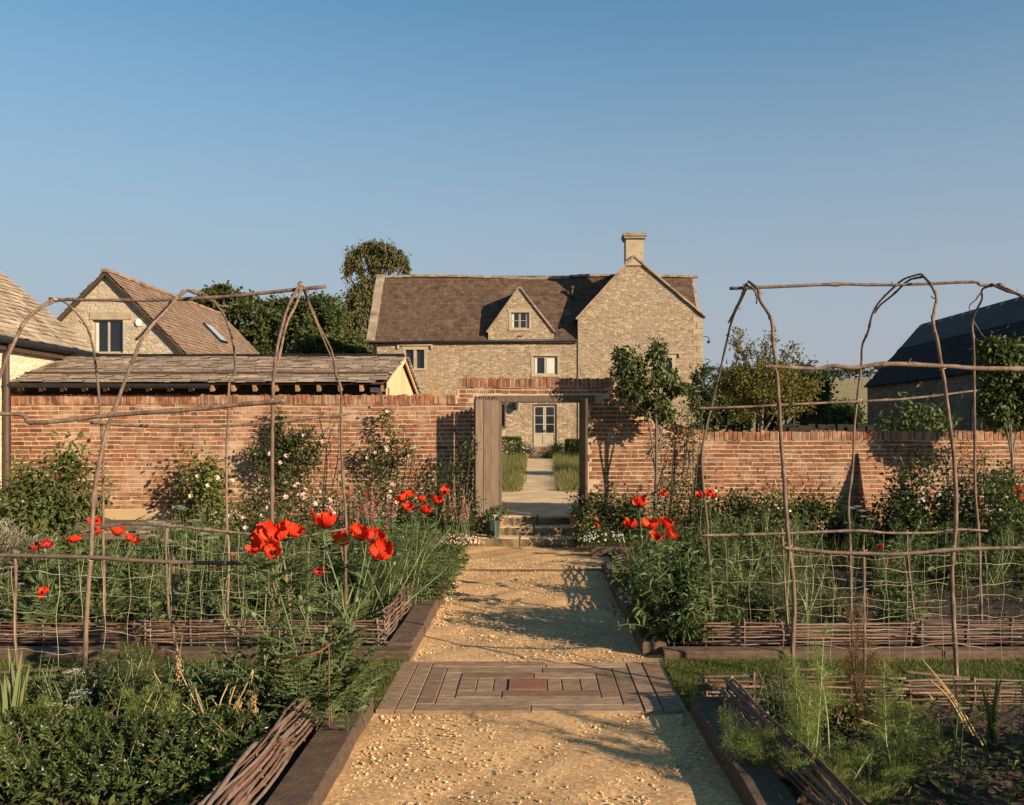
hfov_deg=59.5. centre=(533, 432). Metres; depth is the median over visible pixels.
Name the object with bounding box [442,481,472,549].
flower spires
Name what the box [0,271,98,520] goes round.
stone barn
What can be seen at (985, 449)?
climbing rose
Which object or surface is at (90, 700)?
leafy clump
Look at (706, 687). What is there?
wattle panel
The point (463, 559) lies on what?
leafy clump
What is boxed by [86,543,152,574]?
leafy perennial
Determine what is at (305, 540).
grey leaved perennial
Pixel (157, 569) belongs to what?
white umbel plant
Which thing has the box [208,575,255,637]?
feathery annual
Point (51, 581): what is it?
feathery annual
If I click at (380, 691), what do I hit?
mown grass
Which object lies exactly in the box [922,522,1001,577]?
grey leaved perennial
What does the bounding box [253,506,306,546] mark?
grey leaved perennial
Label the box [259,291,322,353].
broadleaf tree
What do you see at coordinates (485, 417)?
gate leaf
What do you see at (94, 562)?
grey leaved perennial
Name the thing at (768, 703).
grey leaved perennial
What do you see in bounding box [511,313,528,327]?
window
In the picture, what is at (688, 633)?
tall leafy plant
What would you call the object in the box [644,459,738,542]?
garden shrub
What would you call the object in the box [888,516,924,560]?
feathery annual
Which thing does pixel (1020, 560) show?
leafy perennial
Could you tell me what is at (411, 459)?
climbing rose
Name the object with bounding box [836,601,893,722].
fennel
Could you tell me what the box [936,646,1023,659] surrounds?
sleeper
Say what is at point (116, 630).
wattle panel
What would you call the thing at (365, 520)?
grey leaved perennial
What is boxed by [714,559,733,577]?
grassy herb
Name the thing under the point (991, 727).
iris clump
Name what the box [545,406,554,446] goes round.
door
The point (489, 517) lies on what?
pot plant
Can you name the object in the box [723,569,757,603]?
grassy herb
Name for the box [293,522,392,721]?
poppy plant
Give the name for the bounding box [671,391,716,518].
climbing rose
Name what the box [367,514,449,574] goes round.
leafy clump
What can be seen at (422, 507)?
poppy plant
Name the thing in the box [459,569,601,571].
timber strip
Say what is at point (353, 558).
leafy perennial
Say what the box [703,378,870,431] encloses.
hill field
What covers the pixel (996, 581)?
feathery annual
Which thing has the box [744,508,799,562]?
feathery annual
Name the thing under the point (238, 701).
dry stalks
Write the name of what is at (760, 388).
yellowing tree
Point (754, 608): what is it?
leafy perennial
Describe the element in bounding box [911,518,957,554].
leafy perennial
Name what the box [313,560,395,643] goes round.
poppy plant
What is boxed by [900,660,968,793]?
leafy clump
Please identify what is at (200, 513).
grey leaved perennial
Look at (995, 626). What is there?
wattle panel
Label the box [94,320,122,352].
window
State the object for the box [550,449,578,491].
long grass
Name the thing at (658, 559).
fennel
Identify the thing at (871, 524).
leafy perennial
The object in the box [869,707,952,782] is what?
fennel
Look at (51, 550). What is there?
grey leaved perennial
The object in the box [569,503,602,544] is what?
geranium bush
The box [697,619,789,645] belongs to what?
wattle panel
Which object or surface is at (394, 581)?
fennel
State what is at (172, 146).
sky
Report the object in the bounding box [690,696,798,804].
sleeper
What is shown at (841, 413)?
hedge
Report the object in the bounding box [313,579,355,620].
strap leaved plant
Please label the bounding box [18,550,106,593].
leafy perennial
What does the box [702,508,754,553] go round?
leafy perennial
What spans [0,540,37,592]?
leafy perennial
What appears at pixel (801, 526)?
grey leaved perennial
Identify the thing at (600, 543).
daisy mat
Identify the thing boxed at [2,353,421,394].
garden store
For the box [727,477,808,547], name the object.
garden shrub
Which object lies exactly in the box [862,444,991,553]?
garden shrub
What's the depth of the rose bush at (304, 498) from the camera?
13.40 m
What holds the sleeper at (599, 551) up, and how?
on the ground at (983, 645)
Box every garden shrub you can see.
[535,439,574,457]
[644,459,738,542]
[712,487,788,544]
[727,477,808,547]
[761,478,894,546]
[822,500,915,549]
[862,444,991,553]
[868,381,977,430]
[920,456,1023,551]
[948,449,1023,570]
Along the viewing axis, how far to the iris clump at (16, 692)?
4.96 m
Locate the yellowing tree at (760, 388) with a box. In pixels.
[702,325,824,430]
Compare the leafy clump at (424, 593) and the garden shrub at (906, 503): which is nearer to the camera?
the leafy clump at (424, 593)
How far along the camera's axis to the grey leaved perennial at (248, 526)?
13.08 m
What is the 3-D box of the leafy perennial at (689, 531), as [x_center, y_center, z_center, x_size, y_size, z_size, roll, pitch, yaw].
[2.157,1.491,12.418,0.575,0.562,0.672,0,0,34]
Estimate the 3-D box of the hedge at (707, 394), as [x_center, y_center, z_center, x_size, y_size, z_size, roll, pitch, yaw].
[9.049,-1.357,36.238,5.918,3.775,3.957,0,0,0]
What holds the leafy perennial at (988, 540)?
on the soil at (996, 607)
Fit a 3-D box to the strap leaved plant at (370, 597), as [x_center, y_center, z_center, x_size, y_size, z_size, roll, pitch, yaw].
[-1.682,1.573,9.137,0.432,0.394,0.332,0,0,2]
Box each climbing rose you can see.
[11,429,120,545]
[162,416,239,538]
[240,406,330,520]
[316,402,356,525]
[356,397,417,524]
[395,415,427,522]
[440,433,482,526]
[652,434,700,513]
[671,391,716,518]
[887,435,935,493]
[955,435,998,531]
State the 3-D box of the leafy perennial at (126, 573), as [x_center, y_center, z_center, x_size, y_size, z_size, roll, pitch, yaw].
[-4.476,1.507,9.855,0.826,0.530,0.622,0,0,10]
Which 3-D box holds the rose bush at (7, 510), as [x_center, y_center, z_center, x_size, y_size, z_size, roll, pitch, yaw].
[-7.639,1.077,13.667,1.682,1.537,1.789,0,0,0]
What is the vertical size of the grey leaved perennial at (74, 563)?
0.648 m
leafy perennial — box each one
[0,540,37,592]
[0,569,13,604]
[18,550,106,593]
[47,527,107,544]
[48,522,101,571]
[54,577,109,633]
[82,545,152,590]
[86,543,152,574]
[130,577,223,632]
[150,521,224,570]
[191,522,241,545]
[192,524,244,548]
[223,569,308,625]
[264,550,328,605]
[290,520,343,554]
[343,545,379,578]
[353,533,375,557]
[366,529,408,553]
[637,525,681,561]
[665,520,705,559]
[694,565,756,619]
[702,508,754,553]
[729,577,780,621]
[773,539,812,576]
[843,520,885,556]
[844,521,874,544]
[861,536,906,569]
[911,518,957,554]
[914,539,977,589]
[967,531,1006,562]
[1010,537,1023,585]
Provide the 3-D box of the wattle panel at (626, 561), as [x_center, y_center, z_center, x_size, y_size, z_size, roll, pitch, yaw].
[1.150,1.642,9.689,0.046,0.341,4.494,0,0,0]
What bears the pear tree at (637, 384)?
on the soil at (996, 607)
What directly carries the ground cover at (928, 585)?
on the soil at (996, 607)
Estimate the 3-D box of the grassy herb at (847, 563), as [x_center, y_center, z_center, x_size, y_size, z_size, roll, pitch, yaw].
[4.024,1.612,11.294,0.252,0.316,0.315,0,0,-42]
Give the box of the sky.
[0,0,1023,387]
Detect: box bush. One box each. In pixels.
[0,690,134,804]
[29,694,234,804]
[137,701,296,796]
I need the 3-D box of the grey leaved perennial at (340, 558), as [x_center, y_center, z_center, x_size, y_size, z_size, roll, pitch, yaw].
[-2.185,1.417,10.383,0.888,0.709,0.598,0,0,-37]
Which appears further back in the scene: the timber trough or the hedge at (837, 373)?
the hedge at (837, 373)
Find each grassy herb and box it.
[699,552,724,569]
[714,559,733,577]
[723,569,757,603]
[786,567,806,598]
[810,530,826,549]
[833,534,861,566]
[840,555,861,571]
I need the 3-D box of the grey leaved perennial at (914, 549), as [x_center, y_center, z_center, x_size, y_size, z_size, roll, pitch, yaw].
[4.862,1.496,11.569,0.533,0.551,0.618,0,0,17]
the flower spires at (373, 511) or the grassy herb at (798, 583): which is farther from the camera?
the flower spires at (373, 511)
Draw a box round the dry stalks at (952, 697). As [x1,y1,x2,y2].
[857,659,982,749]
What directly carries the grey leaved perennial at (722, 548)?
on the soil at (996, 607)
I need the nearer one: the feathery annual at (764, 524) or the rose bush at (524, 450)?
the feathery annual at (764, 524)
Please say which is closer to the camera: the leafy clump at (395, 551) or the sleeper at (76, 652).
the sleeper at (76, 652)
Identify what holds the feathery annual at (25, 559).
on the soil at (141, 640)
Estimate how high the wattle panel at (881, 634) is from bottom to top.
0.265 m
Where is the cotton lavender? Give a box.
[0,517,71,588]
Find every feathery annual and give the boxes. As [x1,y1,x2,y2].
[0,558,56,624]
[4,527,60,590]
[80,560,127,594]
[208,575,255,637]
[235,535,249,545]
[300,555,350,614]
[355,557,402,617]
[639,511,672,542]
[723,537,768,587]
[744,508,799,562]
[767,551,816,608]
[773,541,834,633]
[779,519,827,564]
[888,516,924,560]
[960,523,1021,588]
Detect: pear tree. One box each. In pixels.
[607,336,695,517]
[960,325,1023,495]
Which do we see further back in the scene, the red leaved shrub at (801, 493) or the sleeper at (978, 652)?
the red leaved shrub at (801, 493)
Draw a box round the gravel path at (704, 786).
[322,545,742,804]
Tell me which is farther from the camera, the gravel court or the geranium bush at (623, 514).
the gravel court
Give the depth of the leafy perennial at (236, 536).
12.65 m
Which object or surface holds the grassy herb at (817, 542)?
on the soil at (996, 607)
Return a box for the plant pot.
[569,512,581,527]
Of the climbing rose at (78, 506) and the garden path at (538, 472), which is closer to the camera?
the climbing rose at (78, 506)
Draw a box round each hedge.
[682,352,839,431]
[704,362,880,385]
[799,397,866,425]
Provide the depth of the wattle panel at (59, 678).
5.86 m
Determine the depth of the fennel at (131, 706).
5.14 m
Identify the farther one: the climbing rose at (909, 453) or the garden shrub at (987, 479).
the climbing rose at (909, 453)
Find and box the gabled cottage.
[57,268,258,357]
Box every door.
[534,406,544,446]
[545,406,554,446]
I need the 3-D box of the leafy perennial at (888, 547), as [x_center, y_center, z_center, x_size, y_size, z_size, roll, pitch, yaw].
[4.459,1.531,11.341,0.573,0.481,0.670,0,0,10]
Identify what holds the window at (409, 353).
in the farmhouse
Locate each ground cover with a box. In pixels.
[0,526,452,644]
[0,683,296,804]
[614,530,1023,638]
[754,689,1023,804]
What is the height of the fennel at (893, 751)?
0.717 m
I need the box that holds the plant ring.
[264,642,331,725]
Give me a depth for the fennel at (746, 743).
4.70 m
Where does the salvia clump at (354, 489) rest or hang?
on the soil at (141, 640)
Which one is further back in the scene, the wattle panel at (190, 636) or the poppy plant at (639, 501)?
the poppy plant at (639, 501)
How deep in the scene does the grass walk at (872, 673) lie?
6.86 m
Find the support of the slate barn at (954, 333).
on the ground at (983, 645)
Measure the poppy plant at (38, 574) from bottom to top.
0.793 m
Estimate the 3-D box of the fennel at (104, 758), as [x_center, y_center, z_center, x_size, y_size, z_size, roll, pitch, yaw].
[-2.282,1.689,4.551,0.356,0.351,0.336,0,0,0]
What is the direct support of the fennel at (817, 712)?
on the soil at (928, 791)
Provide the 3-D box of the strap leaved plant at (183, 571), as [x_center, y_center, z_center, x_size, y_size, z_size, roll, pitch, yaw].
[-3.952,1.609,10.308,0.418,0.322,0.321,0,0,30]
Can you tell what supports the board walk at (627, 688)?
on the gravel path at (704, 786)
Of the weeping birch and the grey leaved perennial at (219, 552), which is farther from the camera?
the weeping birch
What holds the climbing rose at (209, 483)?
on the soil at (141, 640)
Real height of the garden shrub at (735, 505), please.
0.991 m
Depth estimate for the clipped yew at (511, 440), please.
41.07 m
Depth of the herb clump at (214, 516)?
14.26 m
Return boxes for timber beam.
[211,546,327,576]
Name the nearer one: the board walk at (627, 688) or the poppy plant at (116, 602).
the board walk at (627, 688)
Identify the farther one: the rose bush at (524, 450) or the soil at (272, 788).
the rose bush at (524, 450)
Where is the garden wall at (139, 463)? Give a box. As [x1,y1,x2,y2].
[11,377,1023,543]
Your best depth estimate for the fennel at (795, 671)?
4.93 m
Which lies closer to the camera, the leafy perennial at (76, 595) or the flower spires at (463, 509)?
the leafy perennial at (76, 595)
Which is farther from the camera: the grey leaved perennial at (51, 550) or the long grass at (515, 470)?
the long grass at (515, 470)
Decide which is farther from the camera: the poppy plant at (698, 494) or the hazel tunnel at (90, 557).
the poppy plant at (698, 494)
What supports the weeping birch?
on the ground at (983, 645)
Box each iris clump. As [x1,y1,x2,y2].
[0,647,29,747]
[928,668,980,735]
[982,665,1004,743]
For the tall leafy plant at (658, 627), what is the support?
on the soil at (996, 607)
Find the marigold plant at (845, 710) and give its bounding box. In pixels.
[822,693,882,733]
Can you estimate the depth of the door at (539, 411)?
45.09 m
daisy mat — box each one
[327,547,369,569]
[423,529,490,550]
[569,526,623,550]
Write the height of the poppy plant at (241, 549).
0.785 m
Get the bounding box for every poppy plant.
[0,548,94,635]
[6,538,73,615]
[49,516,154,621]
[190,510,400,735]
[194,528,264,611]
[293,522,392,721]
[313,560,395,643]
[390,485,461,585]
[597,494,657,587]
[619,516,688,603]
[640,489,681,550]
[686,488,737,561]
[846,521,925,585]
[996,486,1023,537]
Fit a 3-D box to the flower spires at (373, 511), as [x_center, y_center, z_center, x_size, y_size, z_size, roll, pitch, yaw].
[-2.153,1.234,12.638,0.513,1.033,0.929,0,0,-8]
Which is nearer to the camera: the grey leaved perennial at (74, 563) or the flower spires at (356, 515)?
the grey leaved perennial at (74, 563)
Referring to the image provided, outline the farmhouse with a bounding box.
[366,232,709,455]
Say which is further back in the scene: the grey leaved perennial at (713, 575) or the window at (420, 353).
the window at (420, 353)
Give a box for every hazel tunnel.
[0,281,352,683]
[696,273,1023,703]
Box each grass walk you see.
[0,662,388,694]
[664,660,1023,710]
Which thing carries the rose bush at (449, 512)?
on the soil at (141, 640)
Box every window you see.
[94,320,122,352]
[406,350,413,367]
[417,350,423,367]
[502,405,503,425]
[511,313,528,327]
[533,356,556,374]
[666,358,671,377]
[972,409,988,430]
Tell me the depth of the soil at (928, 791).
4.79 m
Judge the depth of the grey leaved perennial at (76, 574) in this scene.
8.60 m
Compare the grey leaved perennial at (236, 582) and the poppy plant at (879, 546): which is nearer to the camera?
the grey leaved perennial at (236, 582)
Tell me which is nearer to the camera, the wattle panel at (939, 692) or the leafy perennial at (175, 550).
the wattle panel at (939, 692)
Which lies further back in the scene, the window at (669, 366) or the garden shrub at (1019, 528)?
the window at (669, 366)
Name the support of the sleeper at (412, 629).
on the ground at (983, 645)
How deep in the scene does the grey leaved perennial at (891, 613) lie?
7.94 m
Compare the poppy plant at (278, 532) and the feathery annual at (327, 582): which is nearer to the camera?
the poppy plant at (278, 532)
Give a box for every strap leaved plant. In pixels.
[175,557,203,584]
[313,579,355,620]
[348,570,378,605]
[809,575,852,622]
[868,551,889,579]
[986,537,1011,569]
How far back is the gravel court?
18.18 m
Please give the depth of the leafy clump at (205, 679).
5.51 m
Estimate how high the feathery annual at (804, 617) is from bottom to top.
0.939 m
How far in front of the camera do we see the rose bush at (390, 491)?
14.05 m
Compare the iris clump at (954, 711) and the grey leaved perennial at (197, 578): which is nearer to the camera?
the iris clump at (954, 711)
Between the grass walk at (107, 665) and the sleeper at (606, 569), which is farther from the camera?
the sleeper at (606, 569)
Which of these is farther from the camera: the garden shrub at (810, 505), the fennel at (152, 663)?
the garden shrub at (810, 505)
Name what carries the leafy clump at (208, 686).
on the soil at (272, 788)
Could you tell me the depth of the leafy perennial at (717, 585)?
8.22 m
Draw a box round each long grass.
[502,450,529,491]
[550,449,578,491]
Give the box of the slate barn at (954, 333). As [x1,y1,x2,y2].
[864,297,1023,431]
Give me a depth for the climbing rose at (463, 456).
14.68 m
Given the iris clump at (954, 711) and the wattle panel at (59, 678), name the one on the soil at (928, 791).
the iris clump at (954, 711)
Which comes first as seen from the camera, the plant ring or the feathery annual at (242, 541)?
the plant ring
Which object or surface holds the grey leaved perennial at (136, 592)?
on the soil at (141, 640)
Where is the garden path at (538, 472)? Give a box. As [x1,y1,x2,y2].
[517,456,561,489]
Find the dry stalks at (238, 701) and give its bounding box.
[154,650,258,719]
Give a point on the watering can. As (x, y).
(493, 527)
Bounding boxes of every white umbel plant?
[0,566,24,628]
[63,668,91,718]
[142,524,176,590]
[145,505,192,581]
[169,519,217,605]
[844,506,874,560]
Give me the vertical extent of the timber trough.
0.485 m
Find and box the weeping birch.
[319,238,412,353]
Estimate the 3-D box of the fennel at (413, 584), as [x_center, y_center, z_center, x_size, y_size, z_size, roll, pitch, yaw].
[-1.205,1.333,8.998,0.900,1.008,0.469,0,0,-22]
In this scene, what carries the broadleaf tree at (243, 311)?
on the ground at (983, 645)
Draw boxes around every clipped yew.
[502,436,522,456]
[564,438,578,454]
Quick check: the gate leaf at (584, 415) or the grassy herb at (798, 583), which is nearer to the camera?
the grassy herb at (798, 583)
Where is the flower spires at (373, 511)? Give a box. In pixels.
[362,483,398,544]
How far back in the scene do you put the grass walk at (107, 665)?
7.00 m
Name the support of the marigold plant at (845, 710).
on the soil at (928, 791)
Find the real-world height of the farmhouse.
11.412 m
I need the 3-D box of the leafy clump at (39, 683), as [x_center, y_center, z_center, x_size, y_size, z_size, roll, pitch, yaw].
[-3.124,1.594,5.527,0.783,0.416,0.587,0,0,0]
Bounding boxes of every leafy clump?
[0,651,96,717]
[21,674,114,710]
[39,647,146,722]
[114,644,296,720]
[137,642,246,711]
[174,642,272,723]
[177,666,238,711]
[342,522,421,599]
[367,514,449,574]
[370,552,460,603]
[426,536,470,577]
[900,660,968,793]
[1001,649,1023,750]
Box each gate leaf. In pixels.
[473,396,497,516]
[579,398,589,517]
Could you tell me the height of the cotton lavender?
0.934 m
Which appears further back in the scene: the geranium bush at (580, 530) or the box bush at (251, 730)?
the geranium bush at (580, 530)
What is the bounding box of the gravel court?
[502,489,578,514]
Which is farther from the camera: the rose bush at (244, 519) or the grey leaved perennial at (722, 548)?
the rose bush at (244, 519)
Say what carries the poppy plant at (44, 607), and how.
on the soil at (141, 640)
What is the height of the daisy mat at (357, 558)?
0.449 m
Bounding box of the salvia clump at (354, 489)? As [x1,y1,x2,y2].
[329,462,388,546]
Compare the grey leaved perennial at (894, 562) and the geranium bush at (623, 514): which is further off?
the geranium bush at (623, 514)
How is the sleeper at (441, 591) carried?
on the ground at (983, 645)
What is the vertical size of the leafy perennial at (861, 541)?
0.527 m
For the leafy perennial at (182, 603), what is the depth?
8.04 m
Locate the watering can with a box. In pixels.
[486,511,499,537]
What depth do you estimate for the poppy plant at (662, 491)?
12.58 m
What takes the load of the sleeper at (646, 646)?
on the gravel path at (704, 786)
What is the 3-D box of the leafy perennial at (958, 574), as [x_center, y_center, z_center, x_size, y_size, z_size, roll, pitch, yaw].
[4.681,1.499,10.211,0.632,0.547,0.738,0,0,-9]
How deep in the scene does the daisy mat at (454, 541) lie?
13.57 m
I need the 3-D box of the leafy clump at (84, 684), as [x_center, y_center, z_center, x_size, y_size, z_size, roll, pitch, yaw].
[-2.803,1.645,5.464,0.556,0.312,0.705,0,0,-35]
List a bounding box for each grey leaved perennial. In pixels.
[24,535,65,574]
[30,544,85,595]
[51,559,110,598]
[73,527,130,579]
[123,563,171,613]
[127,515,184,568]
[174,504,233,560]
[175,548,226,593]
[194,543,285,616]
[203,529,239,577]
[216,542,284,598]
[234,503,284,542]
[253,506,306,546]
[275,534,320,580]
[289,546,321,592]
[309,528,374,587]
[358,502,393,544]
[690,512,728,551]
[697,561,726,589]
[706,530,743,565]
[721,665,837,734]
[727,521,791,582]
[775,508,822,557]
[845,550,937,632]
[870,542,923,595]
[886,527,932,568]
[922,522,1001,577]
[923,526,965,562]
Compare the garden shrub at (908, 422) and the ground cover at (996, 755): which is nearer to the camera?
the ground cover at (996, 755)
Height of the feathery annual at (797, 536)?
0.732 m
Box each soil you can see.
[0,537,453,645]
[0,708,324,804]
[604,536,1023,645]
[739,704,1023,804]
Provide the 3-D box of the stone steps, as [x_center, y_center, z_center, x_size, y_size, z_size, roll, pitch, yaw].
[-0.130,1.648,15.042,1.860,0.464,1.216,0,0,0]
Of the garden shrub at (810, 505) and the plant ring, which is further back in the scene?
the garden shrub at (810, 505)
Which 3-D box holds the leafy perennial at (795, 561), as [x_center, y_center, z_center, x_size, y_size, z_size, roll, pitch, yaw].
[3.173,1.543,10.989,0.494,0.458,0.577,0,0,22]
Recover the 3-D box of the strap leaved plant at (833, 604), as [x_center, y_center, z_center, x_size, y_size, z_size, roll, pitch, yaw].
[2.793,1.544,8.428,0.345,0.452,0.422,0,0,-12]
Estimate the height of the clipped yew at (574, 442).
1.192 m
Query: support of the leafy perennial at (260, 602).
on the soil at (141, 640)
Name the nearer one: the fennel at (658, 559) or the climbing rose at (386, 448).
the fennel at (658, 559)
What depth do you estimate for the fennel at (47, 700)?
5.02 m
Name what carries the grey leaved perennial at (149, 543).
on the soil at (141, 640)
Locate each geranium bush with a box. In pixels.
[562,474,667,541]
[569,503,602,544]
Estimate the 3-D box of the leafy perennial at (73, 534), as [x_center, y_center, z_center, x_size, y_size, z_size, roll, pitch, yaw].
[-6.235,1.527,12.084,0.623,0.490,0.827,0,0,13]
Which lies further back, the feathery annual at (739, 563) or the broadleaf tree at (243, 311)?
the broadleaf tree at (243, 311)
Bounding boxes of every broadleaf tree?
[193,280,292,353]
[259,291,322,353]
[284,290,371,357]
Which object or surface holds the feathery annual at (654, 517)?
on the soil at (996, 607)
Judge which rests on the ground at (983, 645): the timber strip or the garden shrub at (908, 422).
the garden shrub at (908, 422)
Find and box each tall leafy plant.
[607,570,720,643]
[610,539,740,645]
[652,569,744,644]
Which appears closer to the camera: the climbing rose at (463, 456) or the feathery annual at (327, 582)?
the feathery annual at (327, 582)
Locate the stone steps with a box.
[467,513,582,546]
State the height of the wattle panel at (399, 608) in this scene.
0.332 m
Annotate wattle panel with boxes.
[0,620,141,645]
[1,674,257,704]
[138,618,387,645]
[197,684,321,804]
[380,546,441,644]
[619,543,672,645]
[695,672,908,706]
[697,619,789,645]
[718,675,865,804]
[785,621,918,645]
[901,677,1023,707]
[913,618,1023,646]
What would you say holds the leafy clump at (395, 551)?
on the soil at (141, 640)
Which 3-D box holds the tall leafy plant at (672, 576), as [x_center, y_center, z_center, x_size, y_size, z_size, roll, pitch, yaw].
[1.206,1.340,7.746,1.026,0.864,1.079,0,0,29]
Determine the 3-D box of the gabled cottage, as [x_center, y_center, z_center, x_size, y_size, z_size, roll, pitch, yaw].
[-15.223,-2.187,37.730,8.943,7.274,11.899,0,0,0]
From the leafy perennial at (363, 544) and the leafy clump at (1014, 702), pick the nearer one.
the leafy clump at (1014, 702)
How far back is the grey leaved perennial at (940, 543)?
11.97 m
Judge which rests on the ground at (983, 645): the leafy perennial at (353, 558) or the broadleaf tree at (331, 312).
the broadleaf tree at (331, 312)
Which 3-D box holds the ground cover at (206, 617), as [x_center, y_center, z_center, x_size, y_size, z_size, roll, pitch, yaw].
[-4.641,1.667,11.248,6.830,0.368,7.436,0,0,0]
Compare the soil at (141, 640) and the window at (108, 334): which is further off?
the window at (108, 334)
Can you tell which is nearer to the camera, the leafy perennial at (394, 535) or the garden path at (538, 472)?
the leafy perennial at (394, 535)
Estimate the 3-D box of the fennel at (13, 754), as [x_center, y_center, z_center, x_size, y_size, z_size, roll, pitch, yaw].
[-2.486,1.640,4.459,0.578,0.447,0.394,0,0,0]
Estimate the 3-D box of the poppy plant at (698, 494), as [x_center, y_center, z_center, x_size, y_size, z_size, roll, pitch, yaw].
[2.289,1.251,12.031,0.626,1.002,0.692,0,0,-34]
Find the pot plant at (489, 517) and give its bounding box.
[481,504,512,520]
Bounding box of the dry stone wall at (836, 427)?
[775,423,873,431]
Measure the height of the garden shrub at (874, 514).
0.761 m
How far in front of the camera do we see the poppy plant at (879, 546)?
10.15 m
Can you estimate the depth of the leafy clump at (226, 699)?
5.33 m
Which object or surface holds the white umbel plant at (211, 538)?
on the soil at (141, 640)
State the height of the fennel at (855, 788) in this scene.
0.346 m
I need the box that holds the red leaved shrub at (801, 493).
[752,453,846,529]
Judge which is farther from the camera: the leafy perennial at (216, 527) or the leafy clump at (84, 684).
the leafy perennial at (216, 527)
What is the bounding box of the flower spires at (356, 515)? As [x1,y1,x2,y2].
[341,482,374,550]
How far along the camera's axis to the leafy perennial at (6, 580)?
8.35 m
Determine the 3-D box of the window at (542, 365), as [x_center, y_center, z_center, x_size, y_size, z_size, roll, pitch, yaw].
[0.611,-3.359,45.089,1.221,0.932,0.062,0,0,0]
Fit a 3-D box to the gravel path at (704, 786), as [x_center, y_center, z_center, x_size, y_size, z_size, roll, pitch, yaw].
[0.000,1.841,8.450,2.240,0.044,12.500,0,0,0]
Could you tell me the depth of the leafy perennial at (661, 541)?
11.87 m
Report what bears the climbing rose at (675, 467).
on the soil at (996, 607)
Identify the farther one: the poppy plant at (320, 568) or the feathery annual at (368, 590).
the feathery annual at (368, 590)
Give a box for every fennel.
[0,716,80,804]
[8,694,73,755]
[59,731,109,787]
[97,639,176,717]
[110,631,167,696]
[116,680,183,728]
[353,526,455,620]
[367,517,452,606]
[635,538,701,592]
[711,703,783,777]
[768,618,862,794]
[769,741,921,804]
[775,645,830,750]
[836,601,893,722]
[855,652,936,793]
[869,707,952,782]
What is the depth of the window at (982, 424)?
30.15 m
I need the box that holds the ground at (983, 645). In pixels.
[12,465,1023,646]
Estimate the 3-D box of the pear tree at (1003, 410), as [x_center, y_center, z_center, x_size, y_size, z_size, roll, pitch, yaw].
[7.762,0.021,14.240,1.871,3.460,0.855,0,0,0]
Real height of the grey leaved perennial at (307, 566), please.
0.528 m
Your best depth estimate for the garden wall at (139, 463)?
15.20 m
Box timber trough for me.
[75,520,180,553]
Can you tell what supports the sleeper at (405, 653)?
on the ground at (983, 645)
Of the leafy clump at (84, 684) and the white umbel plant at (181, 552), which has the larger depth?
the white umbel plant at (181, 552)
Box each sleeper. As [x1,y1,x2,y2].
[0,646,122,661]
[121,646,411,661]
[264,697,373,804]
[387,594,440,656]
[429,564,459,604]
[590,546,633,557]
[601,562,628,599]
[616,593,666,655]
[661,646,941,659]
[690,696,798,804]
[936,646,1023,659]
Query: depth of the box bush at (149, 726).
4.42 m
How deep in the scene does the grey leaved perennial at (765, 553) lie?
10.69 m
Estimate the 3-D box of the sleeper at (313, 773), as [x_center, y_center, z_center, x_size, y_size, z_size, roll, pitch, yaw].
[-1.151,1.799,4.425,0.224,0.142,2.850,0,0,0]
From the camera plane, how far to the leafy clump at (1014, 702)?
5.03 m
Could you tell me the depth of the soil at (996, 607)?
9.25 m
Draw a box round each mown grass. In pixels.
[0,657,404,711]
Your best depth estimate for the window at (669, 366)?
45.09 m
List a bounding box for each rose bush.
[0,454,80,544]
[206,488,294,545]
[229,458,352,545]
[325,456,441,540]
[415,444,488,541]
[511,439,537,457]
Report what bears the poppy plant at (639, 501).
on the soil at (996, 607)
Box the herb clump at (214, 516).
[194,491,231,533]
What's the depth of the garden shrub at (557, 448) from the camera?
40.89 m
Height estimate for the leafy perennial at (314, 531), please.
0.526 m
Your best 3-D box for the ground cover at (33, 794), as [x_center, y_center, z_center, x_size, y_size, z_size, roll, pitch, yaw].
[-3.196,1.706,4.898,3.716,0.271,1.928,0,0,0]
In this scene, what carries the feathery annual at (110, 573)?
on the soil at (141, 640)
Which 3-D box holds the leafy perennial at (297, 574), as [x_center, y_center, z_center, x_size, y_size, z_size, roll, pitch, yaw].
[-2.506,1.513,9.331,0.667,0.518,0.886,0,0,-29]
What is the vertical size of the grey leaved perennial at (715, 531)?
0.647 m
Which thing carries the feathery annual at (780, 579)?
on the soil at (996, 607)
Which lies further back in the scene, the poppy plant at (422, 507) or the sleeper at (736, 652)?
the poppy plant at (422, 507)
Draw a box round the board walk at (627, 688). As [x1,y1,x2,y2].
[376,661,682,714]
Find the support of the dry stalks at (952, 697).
on the soil at (928, 791)
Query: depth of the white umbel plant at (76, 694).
5.39 m
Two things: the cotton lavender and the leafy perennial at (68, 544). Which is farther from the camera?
the leafy perennial at (68, 544)
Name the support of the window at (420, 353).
in the farmhouse

